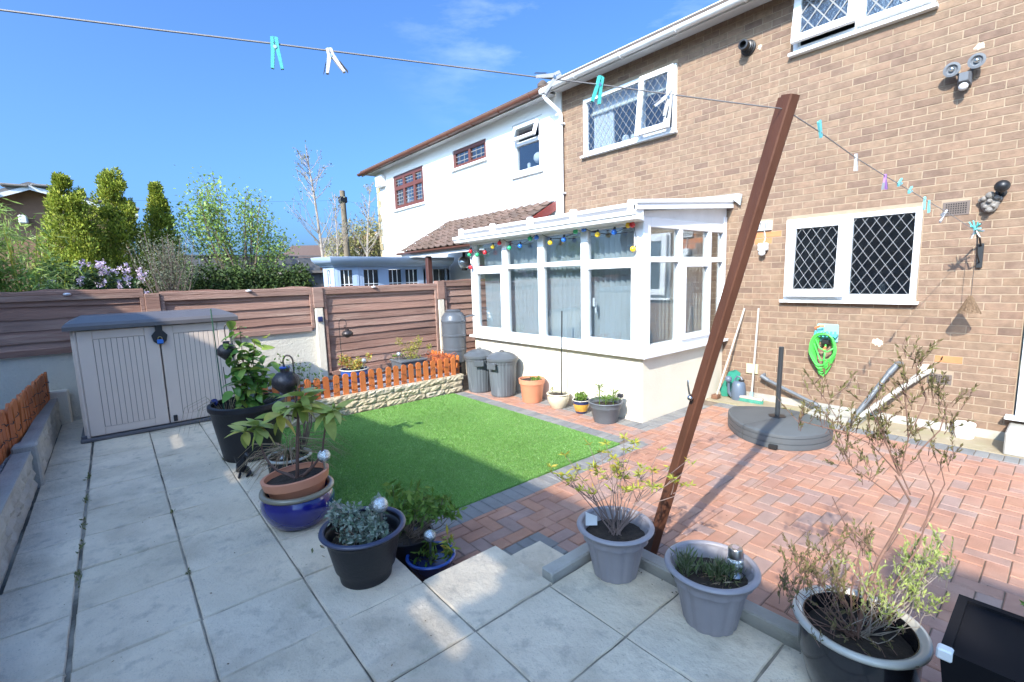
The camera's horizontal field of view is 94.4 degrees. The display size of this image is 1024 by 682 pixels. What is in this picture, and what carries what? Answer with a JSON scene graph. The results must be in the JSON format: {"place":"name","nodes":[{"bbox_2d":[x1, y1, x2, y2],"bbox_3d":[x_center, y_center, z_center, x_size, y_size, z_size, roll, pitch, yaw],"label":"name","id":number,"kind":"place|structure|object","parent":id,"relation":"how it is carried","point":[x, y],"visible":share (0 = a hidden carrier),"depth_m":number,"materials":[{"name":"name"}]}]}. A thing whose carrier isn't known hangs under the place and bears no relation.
{"place":"outdoors","nodes":[
{"label":"outdoors","id":0,"kind":"place"},
{"bbox_2d":[284,140,343,256],"bbox_3d":[-4.741,-2.550,11.701,1.284,4.473,1.188,-2,8,-2],"label":"bare tree","id":1,"kind":"object","parent":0,"point":[318,231],"visible":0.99,"depth_m":11.62,"materials":[{"name":"brown plant"}]},
{"bbox_2d":[0,0,719,274],"label":"sky","id":2,"kind":"structure","parent":0,"point":[79,99],"materials":[{"name":"blue"}]},
{"bbox_2d":[0,419,810,681],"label":"raised patio","id":3,"kind":"structure","parent":0,"point":[273,607],"depth_m":2.00,"materials":[{"name":"grey stone"}]},
{"bbox_2d":[0,389,72,587],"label":"concrete retaining wall","id":4,"kind":"structure","parent":3,"relation":"on","point":[22,477],"depth_m":3.14,"materials":[{"name":"grey concrete"}]},
{"bbox_2d":[0,372,49,464],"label":"long picket fence","id":5,"kind":"object","parent":4,"relation":"on","point":[21,411],"visible":1,"depth_m":3.66,"materials":[{"name":"orange wood"}]},
{"bbox_2d":[61,308,237,443],"bbox_3d":[-3.586,0.262,4.838,1.330,1.110,0.825,-8,10,-40],"label":"storage box","id":6,"kind":"object","parent":3,"relation":"on","point":[140,372],"visible":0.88,"depth_m":4.48,"materials":[{"name":"plastic"}]},
{"bbox_2d":[75,326,169,436],"bbox_3d":[-3.583,0.359,4.389,0.581,0.958,0.032,-8,10,-40],"label":"door","id":7,"kind":"structure","parent":6,"relation":"in","point":[122,373],"depth_m":4.36,"materials":[{"name":"beige plastic"}]},
{"bbox_2d":[161,321,235,422],"bbox_3d":[-3.134,0.297,4.764,0.581,0.958,0.032,-8,10,-40],"label":"door","id":8,"kind":"structure","parent":6,"relation":"in","point":[190,365],"depth_m":4.71,"materials":[{"name":"beige plastic"}]},
{"bbox_2d":[234,452,252,478],"bbox_3d":[-1.919,0.876,3.388,0.105,0.180,0.133,-8,10,-40],"label":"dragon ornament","id":9,"kind":"object","parent":3,"relation":"on","point":[244,458],"visible":0.9,"depth_m":3.37,"materials":[{"name":"black metal"}]},
{"bbox_2d":[206,321,285,462],"bbox_3d":[-2.117,0.376,3.771,0.552,1.084,0.552,-8,10,-40],"label":"potted camellia","id":10,"kind":"object","parent":3,"relation":"on","point":[246,404],"visible":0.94,"depth_m":3.69,"materials":[{"name":"plant"}]},
{"bbox_2d":[178,390,234,435],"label":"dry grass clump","id":11,"kind":"object","parent":10,"relation":"on","point":[218,407],"visible":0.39,"depth_m":3.76,"materials":[{"name":"plant"}]},
{"bbox_2d":[217,324,236,359],"bbox_3d":[-2.238,0.371,3.774,0.144,1.019,0.140,-8,10,-40],"label":"hanging lantern","id":12,"kind":"object","parent":10,"relation":"hanging from","point":[223,353],"visible":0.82,"depth_m":3.69,"materials":[{"name":"metal"}]},
{"bbox_2d":[231,429,352,490],"bbox_3d":[-1.565,0.898,3.405,0.838,0.434,0.860,-8,10,-40],"label":"potted plant","id":13,"kind":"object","parent":3,"relation":"on","point":[289,454],"depth_m":3.36,"materials":[{"name":"green plant"}]},
{"bbox_2d":[271,355,301,453],"bbox_3d":[-1.598,0.504,3.390,0.190,0.821,0.185,-8,10,-40],"label":"lantern","id":14,"kind":"object","parent":13,"relation":"on","point":[283,381],"visible":0.92,"depth_m":3.31,"materials":[{"name":"metal"}]},
{"bbox_2d":[274,353,323,446],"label":"azalea twigs","id":15,"kind":"object","parent":13,"relation":"on","point":[306,432],"visible":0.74,"depth_m":3.40,"materials":[{"name":"brown plant"}]},
{"bbox_2d":[259,475,334,531],"bbox_3d":[-1.223,0.929,2.721,0.396,0.212,0.396,-8,10,-40],"label":"cobalt glazed pot","id":16,"kind":"object","parent":3,"relation":"on","point":[298,514],"visible":0.75,"depth_m":2.57,"materials":[{"name":"ceramic"}]},
{"bbox_2d":[225,387,354,499],"bbox_3d":[-1.263,0.592,2.683,0.701,0.665,0.361,0,8,10],"label":"potted rhododendron","id":17,"kind":"object","parent":16,"relation":"in","point":[297,479],"visible":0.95,"depth_m":2.65,"materials":[{"name":"plant"}]},
{"bbox_2d":[317,449,330,469],"bbox_3d":[-1.069,0.694,2.701,0.073,0.155,0.074,-8,10,-40],"label":"solar globe light","id":18,"kind":"object","parent":17,"relation":"in","point":[324,456],"visible":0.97,"depth_m":2.67,"materials":[{"name":"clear glass"}]},
{"bbox_2d":[311,491,405,589],"bbox_3d":[-0.690,0.907,2.184,0.402,0.367,0.386,-8,10,-40],"label":"potted euonymus","id":19,"kind":"object","parent":3,"relation":"on","point":[360,543],"visible":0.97,"depth_m":2.12,"materials":[{"name":"plastic"}]},
{"bbox_2d":[372,497,387,527],"bbox_3d":[-0.604,0.818,2.188,0.071,0.198,0.072,-8,10,-40],"label":"solar globe light","id":20,"kind":"object","parent":19,"relation":"in","point":[380,505],"visible":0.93,"depth_m":2.16,"materials":[{"name":"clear glass"}]},
{"bbox_2d":[545,432,696,583],"bbox_3d":[0.496,0.720,2.136,0.696,0.682,0.346,-1,8,5],"label":"potted azalea","id":21,"kind":"object","parent":3,"relation":"on","point":[616,538],"visible":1,"depth_m":2.11,"materials":[{"name":"plastic"}]},
{"bbox_2d":[664,540,761,636],"bbox_3d":[0.773,0.943,1.845,0.346,0.301,0.346,-8,10,-40],"label":"potted lavender","id":22,"kind":"object","parent":3,"relation":"on","point":[713,595],"visible":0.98,"depth_m":1.79,"materials":[{"name":"plastic"}]},
{"bbox_2d":[727,544,743,579],"bbox_3d":[0.863,0.852,1.832,0.060,0.120,0.060,-8,10,-40],"label":"solar stake light","id":23,"kind":"object","parent":22,"relation":"on","point":[735,553],"visible":0.78,"depth_m":1.81,"materials":[{"name":"metal"}]},
{"bbox_2d":[772,335,979,681],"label":"potted plant","id":24,"kind":"object","parent":3,"relation":"on","point":[847,634],"visible":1,"depth_m":1.45,"materials":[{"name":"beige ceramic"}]},
{"bbox_2d":[936,594,1023,681],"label":"black planter","id":25,"kind":"object","parent":3,"relation":"on","point":[982,642],"visible":1,"depth_m":1.18,"materials":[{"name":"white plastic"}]},
{"bbox_2d":[281,393,618,519],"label":"artificial grass","id":26,"kind":"structure","parent":0,"point":[426,463],"depth_m":4.46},
{"bbox_2d":[288,373,1023,681],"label":"block paving","id":27,"kind":"structure","parent":0,"point":[977,516],"depth_m":3.28,"materials":[{"name":"red brick"}]},
{"bbox_2d":[0,279,486,380],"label":"boundary fence","id":28,"kind":"object","parent":27,"relation":"on","point":[380,320],"visible":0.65,"depth_m":6.42,"materials":[{"name":"brown wood"}]},
{"bbox_2d":[285,373,463,427],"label":"stone retaining wall","id":29,"kind":"structure","parent":27,"relation":"on","point":[376,398],"depth_m":6.19,"materials":[{"name":"beige stone"}]},
{"bbox_2d":[262,349,460,401],"bbox_3d":[-2.038,0.446,6.393,2.939,0.333,0.930,-8,10,-40],"label":"picket fence","id":30,"kind":"object","parent":29,"relation":"on","point":[442,363],"visible":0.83,"depth_m":6.17,"materials":[{"name":"orange wood"}]},
{"bbox_2d":[383,479,466,571],"bbox_3d":[-0.506,1.018,2.735,0.505,0.513,0.290,-4,8,-15],"label":"potted periwinkle","id":31,"kind":"object","parent":27,"relation":"on","point":[411,537],"visible":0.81,"depth_m":2.69,"materials":[{"name":"plant"}]},
{"bbox_2d":[405,524,460,581],"bbox_3d":[-0.449,1.144,2.598,0.274,0.296,0.282,-8,10,-40],"label":"potted small shrub","id":32,"kind":"object","parent":27,"relation":"on","point":[423,567],"visible":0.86,"depth_m":2.58,"materials":[{"name":"blue ceramic"}]},
{"bbox_2d":[423,529,435,559],"bbox_3d":[-0.447,1.115,2.591,0.067,0.175,0.068,-8,10,-40],"label":"solar globe light","id":33,"kind":"object","parent":32,"relation":"in","point":[429,535],"visible":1,"depth_m":2.57,"materials":[{"name":"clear glass"}]},
{"bbox_2d":[441,309,474,374],"bbox_3d":[-0.836,0.020,7.423,0.488,1.035,0.482,-8,10,-40],"label":"water butt","id":34,"kind":"object","parent":27,"relation":"on","point":[453,322],"visible":0.91,"depth_m":7.26,"materials":[{"name":"plastic"}]},
{"bbox_2d":[464,347,492,392],"bbox_3d":[-0.467,0.406,6.861,0.446,0.637,0.470,5,10,41],"label":"dustbin","id":35,"kind":"object","parent":27,"relation":"on","point":[477,372],"visible":0.88,"depth_m":6.71,"materials":[{"name":"grey plastic"}]},
{"bbox_2d":[486,350,517,397],"bbox_3d":[-0.130,0.435,6.565,0.446,0.637,0.470,-3,8,-7],"label":"dustbin","id":36,"kind":"object","parent":27,"relation":"on","point":[501,366],"visible":1,"depth_m":6.42,"materials":[{"name":"grey plastic"}]},
{"bbox_2d":[518,375,544,402],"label":"potted succulent","id":37,"kind":"object","parent":27,"relation":"on","point":[531,386],"visible":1,"depth_m":6.10,"materials":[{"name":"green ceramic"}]},
{"bbox_2d":[511,541,563,575],"bbox_3d":[0.148,1.252,2.448,0.353,0.186,0.374,-8,10,-40],"label":"garden step","id":38,"kind":"object","parent":27,"relation":"on","point":[536,557],"visible":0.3,"depth_m":2.54,"materials":[{"name":"concrete"}]},
{"bbox_2d":[546,387,569,408],"bbox_3d":[0.575,0.692,5.888,0.296,0.267,0.296,-8,10,-40],"label":"cream glazed pot","id":39,"kind":"object","parent":27,"relation":"on","point":[556,399],"visible":0.99,"depth_m":5.80,"materials":[{"name":"ceramic"}]},
{"bbox_2d":[572,391,589,413],"bbox_3d":[0.822,0.718,5.627,0.216,0.269,0.216,-8,10,-40],"label":"yellow blue pot","id":40,"kind":"object","parent":27,"relation":"on","point":[580,402],"visible":0.95,"depth_m":5.57,"materials":[{"name":"ceramic"}]},
{"bbox_2d":[452,193,741,422],"bbox_3d":[1.011,-0.579,6.654,2.052,2.641,3.420,-8,10,-40],"label":"conservatory","id":41,"kind":"object","parent":27,"relation":"on","point":[636,326],"visible":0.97,"depth_m":5.68,"materials":[{"name":"plastic"}]},
{"bbox_2d":[467,222,635,268],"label":"festoon lights","id":42,"kind":"object","parent":41,"relation":"hanging from","point":[597,234],"visible":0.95,"depth_m":5.69},
{"bbox_2d":[588,382,622,423],"bbox_3d":[1.038,0.672,5.259,0.388,0.444,0.388,-8,10,-40],"label":"slate grey pot","id":43,"kind":"object","parent":27,"relation":"on","point":[605,409],"visible":1,"depth_m":5.18,"materials":[{"name":"plastic"}]},
{"bbox_2d":[643,93,799,554],"bbox_3d":[0.908,0.163,2.297,0.149,2.362,0.802,-7,9,-33],"label":"washing line post","id":44,"kind":"object","parent":27,"relation":"on","point":[779,128],"visible":0.91,"depth_m":2.12,"materials":[{"name":"wood"}]},
{"bbox_2d":[0,9,972,228],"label":"washing line","id":45,"kind":"object","parent":44,"relation":"attached to","point":[67,18],"visible":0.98,"depth_m":1.38,"materials":[{"name":"plastic"}]},
{"bbox_2d":[270,36,283,69],"bbox_3d":[-0.641,-0.783,1.288,0.032,0.082,0.012,-4,8,-18],"label":"clothes peg","id":46,"kind":"object","parent":45,"relation":"attached to","point":[275,46],"visible":1,"depth_m":1.28,"materials":[{"name":"teal plastic"}]},
{"bbox_2d":[324,47,347,74],"bbox_3d":[-0.497,-0.783,1.331,0.066,0.079,0.026,-5,8,-21],"label":"clothes peg","id":47,"kind":"object","parent":45,"relation":"attached to","point":[339,64],"visible":1,"depth_m":1.33,"materials":[{"name":"grey plastic"}]},
{"bbox_2d":[534,70,561,96],"bbox_3d":[0.116,-0.838,1.541,0.097,0.087,0.021,-5,8,-24],"label":"clothes peg","id":48,"kind":"object","parent":45,"relation":"attached to","point":[553,76],"visible":1,"depth_m":1.54,"materials":[{"name":"grey plastic"}]},
{"bbox_2d":[590,75,603,104],"bbox_3d":[0.288,-0.848,1.600,0.047,0.091,0.013,-4,8,-18],"label":"clothes peg","id":49,"kind":"object","parent":45,"relation":"attached to","point":[599,84],"visible":1,"depth_m":1.60,"materials":[{"name":"teal plastic"}]},
{"bbox_2d":[652,89,673,118],"bbox_3d":[0.534,-0.847,1.691,0.087,0.098,0.019,-4,8,-17],"label":"clothes peg","id":50,"kind":"object","parent":45,"relation":"attached to","point":[667,97],"visible":1,"depth_m":1.69,"materials":[{"name":"grey plastic"}]},
{"bbox_2d":[728,346,832,450],"bbox_3d":[2.645,0.493,4.663,0.860,0.856,0.986,-1,8,6],"label":"parasol base","id":51,"kind":"object","parent":27,"relation":"on","point":[775,427],"visible":0.95,"depth_m":4.51,"materials":[{"name":"plastic"}]},
{"bbox_2d":[539,0,1023,457],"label":"brick house","id":52,"kind":"structure","parent":27,"relation":"on","point":[867,265],"depth_m":5.11,"materials":[{"name":"brick"}]},
{"bbox_2d":[580,63,677,158],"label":"window","id":53,"kind":"structure","parent":52,"relation":"in","point":[623,118],"depth_m":7.21,"materials":[{"name":"white plastic"}]},
{"bbox_2d":[738,39,755,55],"bbox_3d":[2.750,-3.469,5.574,0.157,0.170,0.170,-8,10,-40],"label":"boiler flue","id":54,"kind":"object","parent":52,"relation":"attached to","point":[746,47],"visible":1,"depth_m":5.55,"materials":[{"name":"black metal"}]},
{"bbox_2d":[758,230,768,255],"bbox_3d":[3.008,-1.174,5.689,0.106,0.304,0.105,-8,10,-40],"label":"pir sensor","id":55,"kind":"object","parent":52,"relation":"attached to","point":[762,248],"visible":1,"depth_m":5.68,"materials":[{"name":"white plastic"}]},
{"bbox_2d":[760,373,822,413],"bbox_3d":[3.290,0.625,5.584,0.118,0.390,0.736,-7,9,-34],"label":"waste pipe","id":56,"kind":"object","parent":52,"relation":"attached to","point":[764,377],"visible":0.7,"depth_m":5.56,"materials":[{"name":"white plastic"}]},
{"bbox_2d":[808,324,838,375],"bbox_3d":[3.492,0.110,5.308,0.126,0.594,0.274,-8,10,-40],"label":"garden hose","id":57,"kind":"object","parent":52,"relation":"attached to","point":[825,334],"visible":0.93,"depth_m":5.29,"materials":[{"name":"green plastic"}]},
{"bbox_2d":[779,207,922,304],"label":"window","id":58,"kind":"structure","parent":52,"relation":"in","point":[866,257],"depth_m":5.99,"materials":[{"name":"white plastic"}]},
{"bbox_2d":[788,0,938,58],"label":"window","id":59,"kind":"structure","parent":52,"relation":"in","point":[816,24],"depth_m":4.98,"materials":[{"name":"white plastic"}]},
{"bbox_2d":[848,361,903,422],"bbox_3d":[3.731,0.552,4.864,0.532,0.692,0.100,-2,8,1],"label":"waste pipe","id":60,"kind":"object","parent":52,"relation":"attached to","point":[892,369],"visible":0.58,"depth_m":4.84,"materials":[{"name":"white plastic"}]},
{"bbox_2d":[858,369,933,417],"bbox_3d":[3.837,0.588,4.817,0.681,0.642,0.089,1,8,22],"label":"waste pipe","id":61,"kind":"object","parent":52,"relation":"attached to","point":[887,397],"visible":0.56,"depth_m":4.79,"materials":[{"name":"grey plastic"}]},
{"bbox_2d":[943,53,985,90],"bbox_3d":[4.038,-2.374,4.232,0.133,0.281,0.280,-8,10,-40],"label":"security light","id":62,"kind":"object","parent":52,"relation":"attached to","point":[964,80],"visible":1,"depth_m":4.20,"materials":[{"name":"grey metal"}]},
{"bbox_2d":[976,233,983,267],"bbox_3d":[4.142,-0.817,4.208,0.337,0.335,0.040,-8,10,-40],"label":"line bracket","id":63,"kind":"object","parent":52,"relation":"attached to","point":[979,252],"visible":0.8,"depth_m":4.29,"materials":[{"name":"black metal"}]},
{"bbox_2d":[956,241,981,313],"bbox_3d":[4.087,-0.592,4.202,0.159,0.706,0.169,-8,10,-40],"label":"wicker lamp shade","id":64,"kind":"object","parent":63,"relation":"hanging from","point":[966,307],"visible":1,"depth_m":4.21,"materials":[{"name":"beige wicker"}]},
{"bbox_2d":[978,191,1002,212],"bbox_3d":[4.245,-1.232,4.209,0.107,0.182,0.160,-8,10,-40],"label":"security light","id":65,"kind":"object","parent":52,"relation":"attached to","point":[989,202],"depth_m":4.18,"materials":[{"name":"white plastic"}]},
{"bbox_2d":[994,180,1010,196],"bbox_3d":[4.256,-1.323,4.112,0.182,0.137,0.105,-8,10,-40],"label":"globe wall light","id":66,"kind":"object","parent":52,"relation":"attached to","point":[1001,187],"visible":0.97,"depth_m":4.07,"materials":[{"name":"black metal"}]},
{"bbox_2d":[1004,342,1023,421],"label":"door","id":67,"kind":"structure","parent":52,"relation":"in","point":[1019,414],"depth_m":4.19,"materials":[{"name":"white plastic"}]},
{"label":"gravel bed","id":68,"kind":"structure","parent":27,"relation":"on","visible":0},
{"bbox_2d":[268,367,450,401],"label":"slate gravel","id":69,"kind":"structure","parent":68,"relation":"on","point":[350,385],"depth_m":6.53,"materials":[{"name":"grey gravel"}]},
{"bbox_2d":[337,353,371,383],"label":"potted plant","id":70,"kind":"object","parent":69,"relation":"on","point":[350,368],"visible":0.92,"depth_m":6.60,"materials":[{"name":"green plant"}]},
{"bbox_2d":[389,335,429,376],"bbox_3d":[-1.503,0.208,7.008,0.579,0.610,0.402,-8,10,-40],"label":"grey planter","id":71,"kind":"object","parent":69,"relation":"on","point":[408,359],"visible":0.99,"depth_m":6.92,"materials":[{"name":"stone"}]},
{"bbox_2d":[328,333,1023,412],"bbox_3d":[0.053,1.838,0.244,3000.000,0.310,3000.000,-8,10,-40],"label":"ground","id":72,"kind":"structure","parent":0,"point":[1018,377],"depth_m":7.56,"materials":[{"name":"stone"}]},
{"bbox_2d":[0,198,83,291],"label":"bamboo clump","id":73,"kind":"object","parent":72,"relation":"on","point":[12,269],"visible":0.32,"depth_m":6.13,"materials":[{"name":"green plant"}]},
{"bbox_2d":[0,182,139,290],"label":"gable house","id":74,"kind":"structure","parent":72,"relation":"on","point":[29,195],"depth_m":13.81,"materials":[{"name":"brown tile"}]},
{"bbox_2d":[24,171,125,285],"bbox_3d":[-8.730,-1.370,9.494,1.888,3.937,1.744,-8,10,-40],"label":"conifer tree","id":75,"kind":"object","parent":72,"relation":"on","point":[78,228],"visible":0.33,"depth_m":9.30,"materials":[{"name":"green plant"}]},
{"bbox_2d":[23,257,148,293],"bbox_3d":[-6.532,-0.635,7.371,1.505,1.390,1.131,-8,10,-40],"label":"rhododendron bush","id":76,"kind":"object","parent":72,"relation":"on","point":[97,283],"visible":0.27,"depth_m":7.20,"materials":[{"name":"green plant"}]},
{"bbox_2d":[88,166,164,293],"bbox_3d":[-8.547,-1.633,10.377,1.848,4.215,1.827,-8,10,-40],"label":"conifer tree","id":77,"kind":"object","parent":72,"relation":"on","point":[111,185],"visible":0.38,"depth_m":10.07,"materials":[{"name":"green plant"}]},
{"bbox_2d":[0,330,319,420],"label":"rendered wall","id":78,"kind":"structure","parent":72,"relation":"on","point":[18,375],"depth_m":4.99,"materials":[{"name":"white paint"}]},
{"bbox_2d":[117,227,202,292],"bbox_3d":[-6.358,-1.026,8.750,1.383,2.127,1.124,-8,10,-40],"label":"grey shrub","id":79,"kind":"object","parent":72,"relation":"on","point":[171,272],"visible":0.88,"depth_m":8.71,"materials":[{"name":"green plant"}]},
{"bbox_2d":[140,180,190,290],"bbox_3d":[-8.276,-1.703,11.243,1.488,4.110,1.479,-8,10,-40],"label":"conifer tree","id":80,"kind":"object","parent":72,"relation":"on","point":[157,206],"visible":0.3,"depth_m":10.97,"materials":[{"name":"green plant"}]},
{"bbox_2d":[125,254,320,286],"bbox_3d":[-7.953,-1.176,12.753,5.650,2.250,0.070,-8,10,-40],"label":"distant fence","id":81,"kind":"object","parent":72,"relation":"on","point":[305,261],"visible":0.08,"depth_m":13.62,"materials":[{"name":"brown wood"}]},
{"bbox_2d":[160,166,303,285],"bbox_3d":[-6.896,-2.184,11.939,3.056,4.226,2.230,-8,10,-40],"label":"spring tree","id":82,"kind":"object","parent":72,"relation":"on","point":[205,217],"visible":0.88,"depth_m":11.66,"materials":[{"name":"green plant"}]},
{"bbox_2d":[180,260,314,290],"bbox_3d":[-5.734,-1.072,10.420,2.714,1.399,0.962,-8,10,-40],"label":"dark hedge","id":83,"kind":"object","parent":72,"relation":"on","point":[239,280],"visible":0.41,"depth_m":10.19,"materials":[{"name":"green plant"}]},
{"bbox_2d":[133,190,366,256],"bbox_3d":[-14.866,-3.347,17.111,44.047,6.203,4.281,-7,9,-37],"label":"telegraph pole","id":84,"kind":"object","parent":72,"relation":"on","point":[343,199],"visible":0.41,"depth_m":20.22,"materials":[{"name":"brown wood"}]},
{"bbox_2d":[274,270,323,330],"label":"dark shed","id":85,"kind":"structure","parent":72,"relation":"on","point":[318,278],"depth_m":11.59,"materials":[{"name":"grey wood"}]},
{"bbox_2d":[282,231,380,269],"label":"terrace","id":86,"kind":"structure","parent":72,"relation":"on","point":[308,250],"depth_m":30.22,"materials":[{"name":"brown brick"}]},
{"bbox_2d":[314,192,354,256],"bbox_3d":[-4.739,-2.240,12.811,1.064,3.562,1.049,-8,10,-40],"label":"bare tree","id":87,"kind":"object","parent":72,"relation":"on","point":[337,243],"visible":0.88,"depth_m":12.64,"materials":[{"name":"brown plant"}]},
{"bbox_2d":[322,215,380,256],"bbox_3d":[-8.742,-4.649,27.639,4.463,5.424,2.697,-8,10,-40],"label":"yellow budding tree","id":88,"kind":"object","parent":72,"relation":"on","point":[355,243],"visible":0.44,"depth_m":27.04,"materials":[{"name":"plant"}]},
{"bbox_2d":[344,183,385,256],"bbox_3d":[-4.059,-2.399,12.948,1.244,3.808,0.995,-8,10,-40],"label":"bare tree","id":89,"kind":"object","parent":72,"relation":"on","point":[367,230],"visible":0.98,"depth_m":12.92,"materials":[{"name":"brown plant"}]},
{"bbox_2d":[311,257,453,286],"bbox_3d":[-3.326,-0.783,10.840,2.910,2.110,3.110,-8,10,-40],"label":"blue conservatory","id":90,"kind":"object","parent":72,"relation":"on","point":[354,271],"visible":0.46,"depth_m":9.55,"materials":[{"name":"white plastic"}]},
{"bbox_2d":[338,270,357,286],"bbox_3d":[-3.203,-0.936,9.229,0.411,0.890,0.063,-6,9,-32],"label":"window frame","id":91,"kind":"structure","parent":90,"relation":"in","point":[345,277],"depth_m":9.21,"materials":[{"name":"white plastic"}]},
{"bbox_2d":[361,269,382,285],"bbox_3d":[-2.824,-0.988,9.540,0.057,0.890,0.506,6,11,44],"label":"window frame","id":92,"kind":"structure","parent":90,"relation":"in","point":[369,277],"depth_m":9.53,"materials":[{"name":"white plastic"}]},
{"bbox_2d":[384,269,405,284],"bbox_3d":[-2.432,-1.047,9.899,0.471,0.890,0.052,-8,10,-40],"label":"window frame","id":93,"kind":"structure","parent":90,"relation":"in","point":[392,277],"depth_m":9.87,"materials":[{"name":"white plastic"}]},
{"bbox_2d":[405,269,419,283],"bbox_3d":[-2.141,-1.088,10.141,0.471,0.890,0.052,-8,10,-40],"label":"window frame","id":94,"kind":"structure","parent":90,"relation":"in","point":[412,275],"depth_m":10.13,"materials":[{"name":"white plastic"}]},
{"bbox_2d":[423,269,448,283],"bbox_3d":[-1.675,-1.153,10.530,0.650,0.890,0.050,-8,10,-40],"label":"window frame","id":95,"kind":"structure","parent":90,"relation":"in","point":[438,274],"depth_m":10.54,"materials":[{"name":"white plastic"}]},
{"bbox_2d":[357,80,562,283],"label":"rendered house","id":96,"kind":"structure","parent":72,"relation":"on","point":[500,164],"depth_m":9.72,"materials":[{"name":"white paint"}]},
{"bbox_2d":[392,166,425,211],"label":"window","id":97,"kind":"structure","parent":96,"relation":"in","point":[410,187],"depth_m":12.26,"materials":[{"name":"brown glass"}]},
{"bbox_2d":[458,252,469,270],"bbox_3d":[-0.910,-1.527,9.001,0.240,0.370,0.240,-8,10,-40],"label":"porch lantern","id":98,"kind":"object","parent":96,"relation":"hanging from","point":[464,262],"visible":0.97,"depth_m":8.93,"materials":[{"name":"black metal"}]},
{"bbox_2d":[450,139,487,171],"bbox_3d":[-0.332,-3.961,10.485,1.652,0.830,1.750,-8,10,-40],"label":"window","id":99,"kind":"structure","parent":96,"relation":"in","point":[473,154],"depth_m":10.11,"materials":[{"name":"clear glass"}]},
{"bbox_2d":[510,115,543,179],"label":"window","id":100,"kind":"structure","parent":96,"relation":"in","point":[526,138],"depth_m":8.81,"materials":[{"name":"white plastic"}]},
{"bbox_2d":[808,407,866,424],"bbox_3d":[3.526,0.810,5.141,0.320,0.060,0.470,-8,10,-40],"label":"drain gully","id":101,"kind":"object","parent":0,"point":[846,415],"visible":0.34,"depth_m":5.16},
{"bbox_2d":[705,395,1023,458],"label":"concrete path","id":102,"kind":"structure","parent":0,"point":[982,444],"depth_m":4.56,"materials":[{"name":"beige concrete"}]},
{"bbox_2d":[711,308,745,398],"bbox_3d":[2.742,0.159,6.036,0.413,1.147,0.111,-3,8,-13],"label":"long broom","id":103,"kind":"object","parent":102,"relation":"on","point":[715,396],"visible":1,"depth_m":6.02,"materials":[{"name":"wood"}]},
{"bbox_2d":[720,370,739,395],"bbox_3d":[2.817,0.542,6.132,0.254,0.350,0.045,0,8,10],"label":"dustpan","id":104,"kind":"object","parent":102,"relation":"on","point":[733,374],"visible":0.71,"depth_m":6.12,"materials":[{"name":"green plastic"}]},
{"bbox_2d":[725,376,745,400],"bbox_3d":[2.826,0.589,6.005,0.251,0.312,0.170,1,8,20],"label":"watering can","id":105,"kind":"object","parent":102,"relation":"on","point":[738,388],"visible":0.96,"depth_m":5.94,"materials":[{"name":"grey plastic"}]},
{"bbox_2d":[737,308,763,404],"bbox_3d":[2.980,0.177,5.838,0.225,1.152,0.324,-8,10,-40],"label":"push broom","id":106,"kind":"object","parent":102,"relation":"on","point":[749,399],"visible":1,"depth_m":5.84,"materials":[{"name":"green plastic"}]},
{"bbox_2d":[953,420,975,438],"bbox_3d":[4.255,0.835,4.460,0.160,0.138,0.160,-8,10,-40],"label":"white crock","id":107,"kind":"object","parent":102,"relation":"on","point":[966,431],"visible":0.88,"depth_m":4.41,"materials":[{"name":"ceramic"}]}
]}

